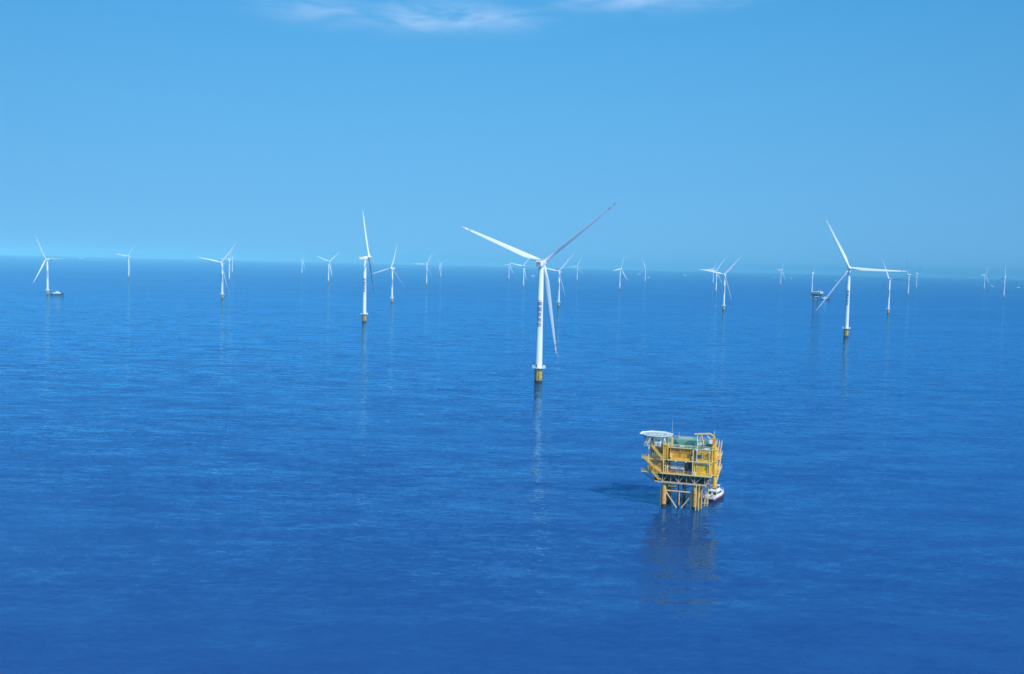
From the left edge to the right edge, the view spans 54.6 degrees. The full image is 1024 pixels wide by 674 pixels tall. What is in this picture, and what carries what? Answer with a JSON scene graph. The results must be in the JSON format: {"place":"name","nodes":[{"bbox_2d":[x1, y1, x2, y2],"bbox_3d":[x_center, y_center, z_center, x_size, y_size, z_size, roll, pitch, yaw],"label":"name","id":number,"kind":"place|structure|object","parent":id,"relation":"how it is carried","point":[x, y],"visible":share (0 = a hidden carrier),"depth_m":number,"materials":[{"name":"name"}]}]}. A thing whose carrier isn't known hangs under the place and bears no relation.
{"place":"outdoors","nodes":[
{"label":"outdoors","id":0,"kind":"place"},
{"bbox_2d":[0,255,1023,673],"bbox_3d":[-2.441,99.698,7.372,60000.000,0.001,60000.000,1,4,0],"label":"sea","id":1,"kind":"structure","parent":0,"point":[272,467],"depth_m":475.88,"materials":[{"name":"liquid"}]},
{"bbox_2d":[33,238,57,294],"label":"wind turbine","id":2,"kind":"object","parent":1,"relation":"in","point":[47,283],"visible":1,"depth_m":2345.75,"materials":[{"name":"white metal"}]},
{"bbox_2d":[50,290,63,294],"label":"work vessel","id":3,"kind":"object","parent":1,"relation":"on","point":[57,293],"visible":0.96,"depth_m":2361.54,"materials":[{"name":"grey metal"}]},
{"bbox_2d":[116,245,134,277],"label":"wind turbine","id":4,"kind":"object","parent":1,"relation":"in","point":[128,261],"visible":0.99,"depth_m":4270.22,"materials":[{"name":"white metal"}]},
{"bbox_2d":[199,242,236,298],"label":"wind turbine","id":5,"kind":"object","parent":1,"relation":"in","point":[222,272],"visible":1,"depth_m":2366.20,"materials":[{"name":"white metal"}]},
{"bbox_2d":[217,247,233,279],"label":"wind turbine","id":6,"kind":"object","parent":1,"relation":"in","point":[229,263],"visible":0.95,"depth_m":4280.84,"materials":[{"name":"white metal"}]},
{"bbox_2d":[320,256,334,281],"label":"wind turbine","id":7,"kind":"object","parent":1,"relation":"in","point":[328,266],"visible":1,"depth_m":4285.09,"materials":[{"name":"white metal"}]},
{"bbox_2d":[359,214,374,321],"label":"wind turbine","id":8,"kind":"object","parent":1,"relation":"in","point":[363,311],"visible":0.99,"depth_m":1605.42,"materials":[{"name":"white metal"}]},
{"bbox_2d":[369,242,404,302],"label":"wind turbine","id":9,"kind":"object","parent":1,"relation":"in","point":[391,268],"visible":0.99,"depth_m":2375.54,"materials":[{"name":"white metal"}]},
{"bbox_2d":[424,251,433,284],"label":"wind turbine","id":10,"kind":"object","parent":1,"relation":"in","point":[426,264],"visible":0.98,"depth_m":4292.96,"materials":[{"name":"white metal"}]},
{"bbox_2d":[512,259,528,286],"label":"wind turbine","id":11,"kind":"object","parent":1,"relation":"in","point":[523,271],"visible":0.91,"depth_m":4331.14,"materials":[{"name":"white metal"}]},
{"bbox_2d":[462,203,615,382],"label":"wind turbine","id":12,"kind":"object","parent":1,"relation":"in","point":[543,278],"visible":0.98,"depth_m":840.38,"materials":[{"name":"metal"}]},
{"bbox_2d":[546,251,575,305],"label":"wind turbine","id":13,"kind":"object","parent":1,"relation":"in","point":[559,280],"visible":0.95,"depth_m":2388.73,"materials":[{"name":"white metal"}]},
{"bbox_2d":[614,255,626,288],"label":"wind turbine","id":14,"kind":"object","parent":1,"relation":"in","point":[620,274],"visible":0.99,"depth_m":4323.63,"materials":[{"name":"white metal"}]},
{"bbox_2d":[639,421,722,510],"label":"offshore platform","id":15,"kind":"structure","parent":1,"relation":"in","point":[685,461],"depth_m":413.87,"materials":[{"name":"metal"}]},
{"bbox_2d":[703,484,723,502],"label":"crew boat","id":16,"kind":"object","parent":1,"relation":"on","point":[717,493],"visible":0.76,"depth_m":429.47,"materials":[{"name":"grey"}]},
{"bbox_2d":[703,259,724,291],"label":"wind turbine","id":17,"kind":"object","parent":1,"relation":"in","point":[716,277],"visible":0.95,"depth_m":4267.45,"materials":[{"name":"white metal"}]},
{"bbox_2d":[701,254,742,309],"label":"wind turbine","id":18,"kind":"object","parent":1,"relation":"in","point":[723,305],"visible":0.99,"depth_m":2406.01,"materials":[{"name":"white metal"}]},
{"bbox_2d":[805,264,814,290],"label":"wind turbine","id":19,"kind":"object","parent":1,"relation":"in","point":[812,278],"visible":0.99,"depth_m":4524.44,"materials":[{"name":"white metal"}]},
{"bbox_2d":[810,291,822,299],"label":"distant platform","id":20,"kind":"structure","parent":1,"relation":"in","point":[816,294],"depth_m":3378.18,"materials":[{"name":"grey metal"}]},
{"bbox_2d":[816,220,906,336],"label":"wind turbine","id":21,"kind":"object","parent":1,"relation":"in","point":[845,328],"visible":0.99,"depth_m":1524.55,"materials":[{"name":"white metal"}]},
{"bbox_2d":[874,257,909,312],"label":"wind turbine","id":22,"kind":"object","parent":1,"relation":"in","point":[888,303],"visible":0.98,"depth_m":2447.33,"materials":[{"name":"white metal"}]},
{"bbox_2d":[902,265,912,294],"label":"wind turbine","id":23,"kind":"object","parent":1,"relation":"in","point":[908,281],"visible":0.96,"depth_m":4560.12,"materials":[{"name":"white metal"}]},
{"bbox_2d":[993,264,1015,296],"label":"wind turbine","id":24,"kind":"object","parent":1,"relation":"in","point":[1004,281],"visible":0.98,"depth_m":4580.85,"materials":[{"name":"white metal"}]},
{"bbox_2d":[0,0,1023,279],"label":"sky","id":25,"kind":"structure","parent":0,"point":[715,130],"materials":[{"name":"blue"}]}
]}

